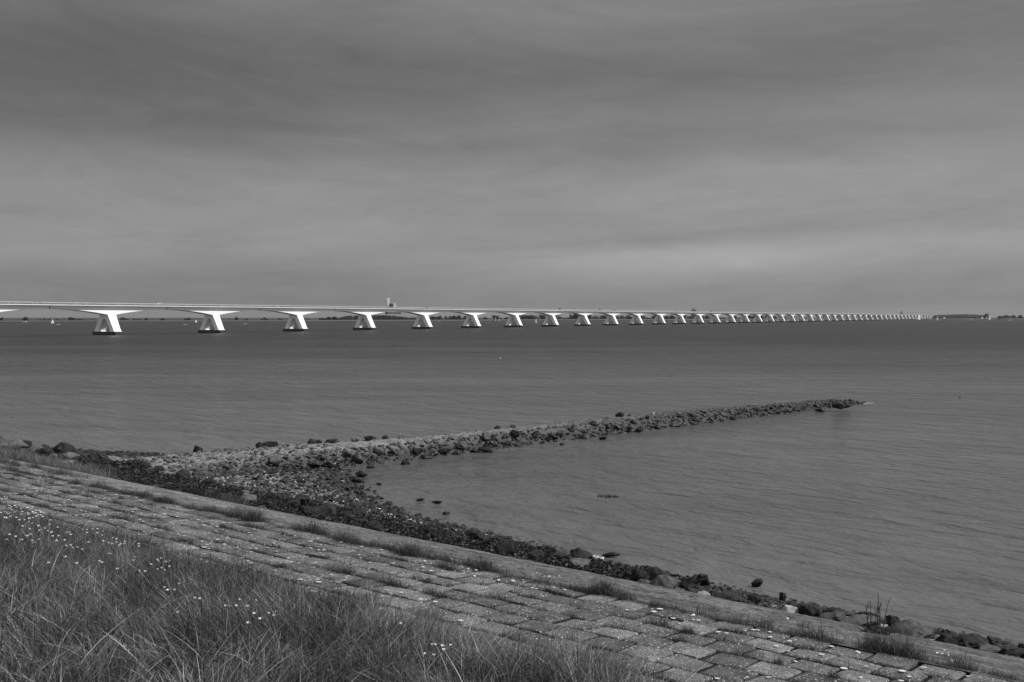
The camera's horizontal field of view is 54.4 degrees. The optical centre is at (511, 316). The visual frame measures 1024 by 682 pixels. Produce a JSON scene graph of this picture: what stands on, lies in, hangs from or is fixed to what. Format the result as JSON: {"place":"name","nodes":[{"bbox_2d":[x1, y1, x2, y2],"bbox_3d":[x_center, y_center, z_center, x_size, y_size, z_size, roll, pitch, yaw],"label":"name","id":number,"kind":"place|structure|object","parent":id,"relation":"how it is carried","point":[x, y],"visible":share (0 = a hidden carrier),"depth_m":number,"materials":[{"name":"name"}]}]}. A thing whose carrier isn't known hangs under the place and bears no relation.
{"place":"outdoors","nodes":[
{"label":"outdoors","id":0,"kind":"place"},
{"bbox_2d":[0,438,10,443],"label":"boulder","id":1,"kind":"object","parent":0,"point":[5,440],"visible":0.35,"depth_m":92.67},
{"bbox_2d":[0,443,120,479],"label":"rank grass","id":2,"kind":"structure","parent":0,"point":[24,457],"depth_m":32.63,"materials":[{"name":"plant"}]},
{"bbox_2d":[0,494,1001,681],"bbox_3d":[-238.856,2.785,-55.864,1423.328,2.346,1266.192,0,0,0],"label":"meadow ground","id":3,"kind":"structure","parent":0,"point":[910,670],"depth_m":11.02,"materials":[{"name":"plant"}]},
{"bbox_2d":[0,468,1008,681],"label":"pavement","id":4,"kind":"structure","parent":0,"point":[688,653],"depth_m":13.00,"materials":[{"name":"stone"}]},
{"bbox_2d":[14,476,966,681],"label":"lichen","id":5,"kind":"object","parent":4,"relation":"on","point":[463,573],"visible":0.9,"depth_m":13.54},
{"bbox_2d":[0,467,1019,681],"bbox_3d":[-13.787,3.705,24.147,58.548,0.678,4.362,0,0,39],"label":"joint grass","id":6,"kind":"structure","parent":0,"point":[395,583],"depth_m":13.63,"materials":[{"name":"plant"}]},
{"bbox_2d":[0,319,1023,672],"bbox_3d":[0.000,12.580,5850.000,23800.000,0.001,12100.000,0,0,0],"label":"water","id":7,"kind":"structure","parent":0,"point":[902,495],"depth_m":116.13,"materials":[{"name":"liquid"}]},
{"bbox_2d":[355,471,366,476],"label":"boulder","id":8,"kind":"object","parent":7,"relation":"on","point":[361,474],"visible":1,"depth_m":77.92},
{"bbox_2d":[422,454,432,458],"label":"boulder","id":9,"kind":"object","parent":7,"relation":"on","point":[426,456],"visible":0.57,"depth_m":88.06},
{"bbox_2d":[0,301,931,334],"bbox_3d":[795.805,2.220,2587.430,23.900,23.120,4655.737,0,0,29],"label":"bridge","id":10,"kind":"structure","parent":7,"relation":"on","point":[108,312],"depth_m":932.55,"materials":[{"name":"white concrete"}]},
{"bbox_2d":[385,298,400,313],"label":"inspection rig","id":11,"kind":"object","parent":10,"relation":"on","point":[390,305],"visible":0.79,"depth_m":972.51,"materials":[{"name":"paint"}]},
{"bbox_2d":[479,447,493,452],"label":"boulder","id":12,"kind":"object","parent":7,"relation":"in","point":[487,449],"visible":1,"depth_m":92.13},
{"bbox_2d":[113,399,859,478],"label":"stone groyne","id":13,"kind":"object","parent":7,"relation":"on","point":[403,454],"visible":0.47,"depth_m":90.84,"materials":[{"name":"stone"}]},
{"bbox_2d":[100,458,113,464],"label":"boulder","id":14,"kind":"object","parent":13,"relation":"on","point":[107,460],"visible":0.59,"depth_m":76.23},
{"bbox_2d":[126,459,150,468],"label":"boulder","id":15,"kind":"object","parent":13,"relation":"on","point":[135,462],"visible":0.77,"depth_m":75.02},
{"bbox_2d":[193,445,202,451],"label":"boulder","id":16,"kind":"object","parent":13,"relation":"on","point":[196,448],"visible":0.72,"depth_m":83.33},
{"bbox_2d":[263,441,278,446],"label":"boulder","id":17,"kind":"object","parent":13,"relation":"on","point":[270,443],"visible":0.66,"depth_m":86.70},
{"bbox_2d":[269,455,280,464],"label":"boulder","id":18,"kind":"object","parent":13,"relation":"on","point":[274,459],"visible":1,"depth_m":79.62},
{"bbox_2d":[308,460,320,466],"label":"boulder","id":19,"kind":"object","parent":13,"relation":"on","point":[313,463],"visible":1,"depth_m":81.25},
{"bbox_2d":[316,453,325,459],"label":"boulder","id":20,"kind":"object","parent":13,"relation":"on","point":[320,456],"visible":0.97,"depth_m":82.58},
{"bbox_2d":[325,461,334,466],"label":"boulder","id":21,"kind":"object","parent":13,"relation":"on","point":[330,463],"visible":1,"depth_m":82.06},
{"bbox_2d":[324,439,337,442],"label":"boulder","id":22,"kind":"object","parent":13,"relation":"on","point":[330,440],"visible":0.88,"depth_m":89.70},
{"bbox_2d":[343,449,351,455],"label":"boulder","id":23,"kind":"object","parent":13,"relation":"on","point":[347,452],"visible":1,"depth_m":84.34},
{"bbox_2d":[352,454,362,462],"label":"boulder","id":24,"kind":"object","parent":13,"relation":"on","point":[357,458],"visible":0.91,"depth_m":84.04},
{"bbox_2d":[364,435,376,440],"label":"boulder","id":25,"kind":"object","parent":13,"relation":"on","point":[368,438],"visible":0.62,"depth_m":91.51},
{"bbox_2d":[374,447,383,455],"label":"boulder","id":26,"kind":"object","parent":13,"relation":"on","point":[379,451],"visible":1,"depth_m":86.44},
{"bbox_2d":[412,448,422,454],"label":"boulder","id":27,"kind":"object","parent":13,"relation":"on","point":[419,451],"visible":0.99,"depth_m":88.68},
{"bbox_2d":[454,442,465,448],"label":"boulder","id":28,"kind":"object","parent":13,"relation":"on","point":[461,446],"visible":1,"depth_m":92.13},
{"bbox_2d":[481,431,490,441],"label":"boulder","id":29,"kind":"object","parent":13,"relation":"on","point":[485,436],"visible":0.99,"depth_m":95.38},
{"bbox_2d":[510,430,519,437],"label":"boulder","id":30,"kind":"object","parent":13,"relation":"on","point":[514,433],"visible":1,"depth_m":98.00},
{"bbox_2d":[531,431,538,437],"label":"boulder","id":31,"kind":"object","parent":13,"relation":"on","point":[535,434],"visible":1,"depth_m":99.39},
{"bbox_2d":[548,432,558,438],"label":"boulder","id":32,"kind":"object","parent":13,"relation":"on","point":[552,435],"visible":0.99,"depth_m":100.44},
{"bbox_2d":[832,401,843,408],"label":"boulder","id":33,"kind":"object","parent":13,"relation":"on","point":[838,404],"visible":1,"depth_m":131.94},
{"bbox_2d":[489,440,497,446],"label":"boulder","id":34,"kind":"object","parent":7,"relation":"on","point":[493,442],"visible":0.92,"depth_m":94.98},
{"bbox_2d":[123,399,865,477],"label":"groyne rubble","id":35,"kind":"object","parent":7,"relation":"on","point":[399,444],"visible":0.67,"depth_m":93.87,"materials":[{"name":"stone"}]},
{"bbox_2d":[579,433,589,438],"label":"boulder","id":36,"kind":"object","parent":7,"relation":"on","point":[584,436],"visible":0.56,"depth_m":102.47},
{"bbox_2d":[602,552,619,556],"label":"boulder","id":37,"kind":"object","parent":7,"relation":"in","point":[611,554],"visible":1,"depth_m":51.98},
{"bbox_2d":[751,578,762,586],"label":"boulder","id":38,"kind":"object","parent":7,"relation":"on","point":[756,582],"visible":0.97,"depth_m":46.29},
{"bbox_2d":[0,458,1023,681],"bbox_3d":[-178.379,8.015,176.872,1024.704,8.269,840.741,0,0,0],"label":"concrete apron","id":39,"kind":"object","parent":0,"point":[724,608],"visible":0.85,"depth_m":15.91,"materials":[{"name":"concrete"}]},
{"bbox_2d":[209,492,230,499],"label":"boulder","id":40,"kind":"object","parent":39,"relation":"on","point":[216,495],"visible":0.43,"depth_m":62.90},
{"bbox_2d":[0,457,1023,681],"bbox_3d":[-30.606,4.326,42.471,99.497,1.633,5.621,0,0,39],"label":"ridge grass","id":41,"kind":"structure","parent":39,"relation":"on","point":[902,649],"depth_m":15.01,"materials":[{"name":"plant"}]},
{"bbox_2d":[423,559,859,653],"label":"scattered shells","id":42,"kind":"object","parent":39,"relation":"on","point":[691,614],"visible":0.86,"depth_m":14.42},
{"bbox_2d":[713,590,742,601],"bbox_3d":[8.795,11.665,40.964,1.408,0.608,0.727,-11,7,0],"label":"boulder","id":43,"kind":"object","parent":39,"relation":"on","point":[729,595],"visible":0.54,"depth_m":40.83,"materials":[{"name":"stone"}]},
{"bbox_2d":[857,595,891,634],"bbox_3d":[5.159,4.228,14.155,0.490,0.623,0.421,0,0,0],"label":"dead shrub","id":44,"kind":"object","parent":39,"relation":"on","point":[874,628],"visible":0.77,"depth_m":14.13,"materials":[{"name":"grey plant"}]},
{"bbox_2d":[0,318,1023,321],"bbox_3d":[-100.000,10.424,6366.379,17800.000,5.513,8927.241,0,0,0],"label":"shore","id":45,"kind":"structure","parent":0,"point":[179,320],"depth_m":3039.13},
{"bbox_2d":[337,315,408,319],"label":"wood","id":46,"kind":"object","parent":45,"relation":"on","point":[378,317],"visible":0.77,"depth_m":2706.02,"materials":[{"name":"black plant"}]},
{"bbox_2d":[520,315,882,318],"bbox_3d":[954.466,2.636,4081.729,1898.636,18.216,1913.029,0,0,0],"label":"wood","id":47,"kind":"object","parent":45,"relation":"on","point":[594,317],"visible":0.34,"depth_m":3663.30,"materials":[{"name":"black plant"}]},
{"bbox_2d":[932,317,983,317],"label":"undergrowth wood","id":48,"kind":"object","parent":45,"relation":"on","point":[958,317],"visible":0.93,"depth_m":4783.98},
{"bbox_2d":[933,314,982,317],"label":"poplar wood","id":49,"kind":"object","parent":45,"relation":"on","point":[956,316],"visible":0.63,"depth_m":4857.51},
{"bbox_2d":[0,0,1023,317],"label":"sky","id":50,"kind":"structure","parent":0,"point":[784,156],"materials":[{"name":"grey"}]},
{"bbox_2d":[76,450,1015,655],"bbox_3d":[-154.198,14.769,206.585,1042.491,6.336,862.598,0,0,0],"label":"beach","id":51,"kind":"structure","parent":0,"point":[238,480],"depth_m":71.68,"materials":[{"name":"stone"}]},
{"bbox_2d":[8,439,28,448],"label":"boulder","id":52,"kind":"object","parent":51,"relation":"on","point":[18,443],"visible":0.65,"depth_m":89.53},
{"bbox_2d":[22,445,42,453],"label":"boulder","id":53,"kind":"object","parent":51,"relation":"on","point":[32,448],"visible":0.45,"depth_m":84.68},
{"bbox_2d":[32,447,55,455],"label":"boulder","id":54,"kind":"object","parent":51,"relation":"on","point":[45,450],"visible":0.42,"depth_m":83.39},
{"bbox_2d":[52,442,74,453],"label":"boulder","id":55,"kind":"object","parent":51,"relation":"on","point":[66,447],"visible":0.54,"depth_m":87.51,"materials":[{"name":"stone"}]},
{"bbox_2d":[58,452,78,459],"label":"boulder","id":56,"kind":"object","parent":51,"relation":"on","point":[69,454],"visible":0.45,"depth_m":81.89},
{"bbox_2d":[77,454,96,462],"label":"boulder","id":57,"kind":"object","parent":51,"relation":"on","point":[87,457],"visible":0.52,"depth_m":77.83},
{"bbox_2d":[99,464,113,472],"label":"boulder","id":58,"kind":"object","parent":51,"relation":"on","point":[109,466],"visible":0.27,"depth_m":73.11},
{"bbox_2d":[107,455,120,460],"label":"boulder","id":59,"kind":"object","parent":51,"relation":"on","point":[114,458],"visible":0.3,"depth_m":77.13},
{"bbox_2d":[143,468,155,473],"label":"boulder","id":60,"kind":"object","parent":51,"relation":"on","point":[150,471],"visible":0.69,"depth_m":73.24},
{"bbox_2d":[167,482,186,489],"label":"boulder","id":61,"kind":"object","parent":51,"relation":"on","point":[179,485],"visible":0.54,"depth_m":66.97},
{"bbox_2d":[175,469,189,477],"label":"boulder","id":62,"kind":"object","parent":51,"relation":"on","point":[184,472],"visible":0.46,"depth_m":72.50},
{"bbox_2d":[188,482,197,488],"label":"boulder","id":63,"kind":"object","parent":51,"relation":"on","point":[193,484],"visible":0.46,"depth_m":67.39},
{"bbox_2d":[202,477,216,482],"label":"boulder","id":64,"kind":"object","parent":51,"relation":"on","point":[209,480],"visible":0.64,"depth_m":69.38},
{"bbox_2d":[240,493,256,503],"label":"boulder","id":65,"kind":"object","parent":51,"relation":"on","point":[251,497],"visible":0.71,"depth_m":61.93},
{"bbox_2d":[266,502,276,509],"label":"boulder","id":66,"kind":"object","parent":51,"relation":"on","point":[274,504],"visible":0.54,"depth_m":60.50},
{"bbox_2d":[278,493,291,500],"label":"boulder","id":67,"kind":"object","parent":51,"relation":"on","point":[283,495],"visible":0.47,"depth_m":63.70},
{"bbox_2d":[285,499,300,508],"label":"boulder","id":68,"kind":"object","parent":51,"relation":"on","point":[293,502],"visible":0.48,"depth_m":60.96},
{"bbox_2d":[294,493,309,504],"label":"boulder","id":69,"kind":"object","parent":51,"relation":"on","point":[303,498],"visible":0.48,"depth_m":63.23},
{"bbox_2d":[301,506,314,516],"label":"boulder","id":70,"kind":"object","parent":51,"relation":"on","point":[306,509],"visible":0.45,"depth_m":58.54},
{"bbox_2d":[309,498,322,506],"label":"boulder","id":71,"kind":"object","parent":51,"relation":"on","point":[317,500],"visible":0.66,"depth_m":62.55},
{"bbox_2d":[310,503,335,517],"bbox_3d":[-10.992,11.590,58.303,1.462,1.153,1.347,0,0,14],"label":"boulder","id":72,"kind":"object","parent":51,"relation":"on","point":[324,509],"visible":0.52,"depth_m":58.05,"materials":[{"name":"stone"}]},
{"bbox_2d":[138,445,516,555],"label":"shell grit","id":73,"kind":"object","parent":51,"relation":"on","point":[296,482],"visible":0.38,"depth_m":73.02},
{"bbox_2d":[336,511,351,519],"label":"boulder","id":74,"kind":"object","parent":51,"relation":"on","point":[345,514],"visible":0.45,"depth_m":57.67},
{"bbox_2d":[342,506,361,516],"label":"boulder","id":75,"kind":"object","parent":51,"relation":"on","point":[354,510],"visible":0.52,"depth_m":59.10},
{"bbox_2d":[14,447,701,585],"bbox_3d":[-19.622,11.678,66.193,70.170,1.350,4.176,0,0,39],"label":"seaweed","id":76,"kind":"object","parent":51,"relation":"on","point":[602,567],"visible":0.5,"depth_m":56.81,"materials":[{"name":"plant"}]},
{"bbox_2d":[366,521,384,531],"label":"boulder","id":77,"kind":"object","parent":51,"relation":"on","point":[375,526],"visible":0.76,"depth_m":54.48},
{"bbox_2d":[419,525,436,536],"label":"boulder","id":78,"kind":"object","parent":51,"relation":"on","point":[429,528],"visible":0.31,"depth_m":53.53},
{"bbox_2d":[430,528,458,542],"bbox_3d":[-3.538,11.650,52.616,1.549,1.003,1.576,13,14,37],"label":"boulder","id":79,"kind":"object","parent":51,"relation":"on","point":[449,533],"visible":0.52,"depth_m":52.25,"materials":[{"name":"stone"}]},
{"bbox_2d":[470,531,488,541],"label":"boulder","id":80,"kind":"object","parent":51,"relation":"on","point":[476,535],"visible":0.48,"depth_m":52.74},
{"bbox_2d":[496,542,514,555],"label":"boulder","id":81,"kind":"object","parent":51,"relation":"on","point":[507,546],"visible":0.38,"depth_m":49.45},
{"bbox_2d":[25,443,1019,657],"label":"beach cobbles","id":82,"kind":"object","parent":51,"relation":"on","point":[396,511],"visible":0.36,"depth_m":70.95,"materials":[{"name":"stone"}]},
{"bbox_2d":[527,549,544,561],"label":"boulder","id":83,"kind":"object","parent":51,"relation":"on","point":[535,553],"visible":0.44,"depth_m":48.14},
{"bbox_2d":[536,545,555,552],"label":"boulder","id":84,"kind":"object","parent":51,"relation":"on","point":[548,547],"visible":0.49,"depth_m":51.12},
{"bbox_2d":[553,549,569,558],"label":"boulder","id":85,"kind":"object","parent":51,"relation":"on","point":[564,553],"visible":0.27,"depth_m":48.75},
{"bbox_2d":[566,558,590,570],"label":"boulder","id":86,"kind":"object","parent":51,"relation":"on","point":[582,562],"visible":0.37,"depth_m":46.17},
{"bbox_2d":[570,548,592,559],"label":"boulder","id":87,"kind":"object","parent":51,"relation":"on","point":[580,552],"visible":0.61,"depth_m":49.62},
{"bbox_2d":[620,564,649,581],"bbox_3d":[5.302,11.631,44.223,1.563,1.079,1.118,-19,9,10],"label":"boulder","id":88,"kind":"object","parent":51,"relation":"on","point":[635,573],"visible":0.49,"depth_m":43.84,"materials":[{"name":"stone"}]},
{"bbox_2d":[636,579,650,583],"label":"boulder","id":89,"kind":"object","parent":51,"relation":"on","point":[644,581],"visible":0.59,"depth_m":43.17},
{"bbox_2d":[643,566,670,580],"bbox_3d":[6.583,11.745,45.099,1.493,0.871,1.170,11,22,15],"label":"boulder","id":90,"kind":"object","parent":51,"relation":"on","point":[654,572],"visible":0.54,"depth_m":44.85,"materials":[{"name":"stone"}]},
{"bbox_2d":[650,575,680,587],"bbox_3d":[6.554,11.487,42.934,1.474,0.724,1.155,-8,3,8],"label":"boulder","id":91,"kind":"object","parent":51,"relation":"on","point":[666,581],"visible":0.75,"depth_m":42.64,"materials":[{"name":"stone"}]},
{"bbox_2d":[679,580,694,588],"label":"boulder","id":92,"kind":"object","parent":51,"relation":"on","point":[684,584],"visible":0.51,"depth_m":44.01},
{"bbox_2d":[685,587,700,592],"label":"boulder","id":93,"kind":"object","parent":51,"relation":"on","point":[691,589],"visible":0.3,"depth_m":42.37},
{"bbox_2d":[690,573,709,585],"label":"boulder","id":94,"kind":"object","parent":51,"relation":"on","point":[704,579],"visible":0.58,"depth_m":45.82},
{"bbox_2d":[694,585,706,591],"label":"boulder","id":95,"kind":"object","parent":51,"relation":"on","point":[701,588],"visible":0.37,"depth_m":42.80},
{"bbox_2d":[697,591,710,595],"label":"boulder","id":96,"kind":"object","parent":51,"relation":"on","point":[704,593],"visible":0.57,"depth_m":41.76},
{"bbox_2d":[738,599,754,604],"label":"boulder","id":97,"kind":"object","parent":51,"relation":"on","point":[746,601],"visible":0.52,"depth_m":40.49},
{"bbox_2d":[747,594,760,603],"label":"boulder","id":98,"kind":"object","parent":51,"relation":"on","point":[755,599],"visible":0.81,"depth_m":41.38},
{"bbox_2d":[779,592,786,600],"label":"boulder","id":99,"kind":"object","parent":51,"relation":"on","point":[782,596],"visible":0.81,"depth_m":43.67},
{"bbox_2d":[781,604,798,612],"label":"boulder","id":100,"kind":"object","parent":51,"relation":"on","point":[789,608],"visible":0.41,"depth_m":39.44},
{"bbox_2d":[786,599,797,606],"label":"boulder","id":101,"kind":"object","parent":51,"relation":"on","point":[791,602],"visible":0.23,"depth_m":40.97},
{"bbox_2d":[799,605,819,616],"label":"boulder","id":102,"kind":"object","parent":51,"relation":"on","point":[810,610],"visible":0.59,"depth_m":39.22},
{"bbox_2d":[818,611,845,621],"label":"boulder","id":103,"kind":"object","parent":51,"relation":"on","point":[838,616],"visible":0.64,"depth_m":38.61,"materials":[{"name":"stone"}]},
{"bbox_2d":[823,607,844,612],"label":"boulder","id":104,"kind":"object","parent":51,"relation":"on","point":[830,609],"visible":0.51,"depth_m":39.81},
{"bbox_2d":[839,614,878,626],"bbox_3d":[13.139,11.575,37.712,1.815,0.492,0.756,-7,7,-11],"label":"boulder","id":105,"kind":"object","parent":51,"relation":"on","point":[859,619],"visible":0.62,"depth_m":37.58,"materials":[{"name":"stone"}]},
{"bbox_2d":[855,611,882,624],"bbox_3d":[13.896,11.924,38.792,1.100,0.610,0.792,18,27,30],"label":"boulder","id":106,"kind":"object","parent":51,"relation":"on","point":[870,614],"visible":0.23,"depth_m":38.87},
{"bbox_2d":[886,615,900,625],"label":"boulder","id":107,"kind":"object","parent":51,"relation":"on","point":[891,619],"visible":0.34,"depth_m":38.97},
{"bbox_2d":[885,626,904,634],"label":"boulder","id":108,"kind":"object","parent":51,"relation":"on","point":[894,629],"visible":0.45,"depth_m":36.91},
{"bbox_2d":[890,623,904,630],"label":"boulder","id":109,"kind":"object","parent":51,"relation":"on","point":[899,626],"visible":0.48,"depth_m":37.29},
{"bbox_2d":[899,619,922,632],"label":"boulder","id":110,"kind":"object","parent":51,"relation":"on","point":[909,624],"visible":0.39,"depth_m":37.73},
{"bbox_2d":[904,627,933,638],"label":"boulder","id":111,"kind":"object","parent":51,"relation":"on","point":[917,632],"visible":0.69,"depth_m":36.13,"materials":[{"name":"stone"}]},
{"bbox_2d":[939,629,956,634],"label":"boulder","id":112,"kind":"object","parent":51,"relation":"on","point":[944,631],"visible":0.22,"depth_m":37.44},
{"bbox_2d":[935,632,961,644],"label":"boulder","id":113,"kind":"object","parent":51,"relation":"on","point":[950,638],"visible":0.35,"depth_m":35.69,"materials":[{"name":"stone"}]},
{"bbox_2d":[956,639,979,648],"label":"boulder","id":114,"kind":"object","parent":51,"relation":"on","point":[970,643],"visible":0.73,"depth_m":35.30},
{"bbox_2d":[961,633,988,643],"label":"boulder","id":115,"kind":"object","parent":51,"relation":"on","point":[978,638],"visible":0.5,"depth_m":35.67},
{"bbox_2d":[975,644,1000,652],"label":"boulder","id":116,"kind":"object","parent":51,"relation":"on","point":[991,648],"visible":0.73,"depth_m":35.24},
{"bbox_2d":[986,636,1015,647],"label":"boulder","id":117,"kind":"object","parent":51,"relation":"on","point":[991,640],"visible":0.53,"depth_m":37.05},
{"bbox_2d":[998,646,1014,654],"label":"boulder","id":118,"kind":"object","parent":51,"relation":"on","point":[1006,650],"visible":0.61,"depth_m":35.16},
{"bbox_2d":[1010,648,1023,658],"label":"boulder","id":119,"kind":"object","parent":51,"relation":"on","point":[1017,652],"visible":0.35,"depth_m":34.55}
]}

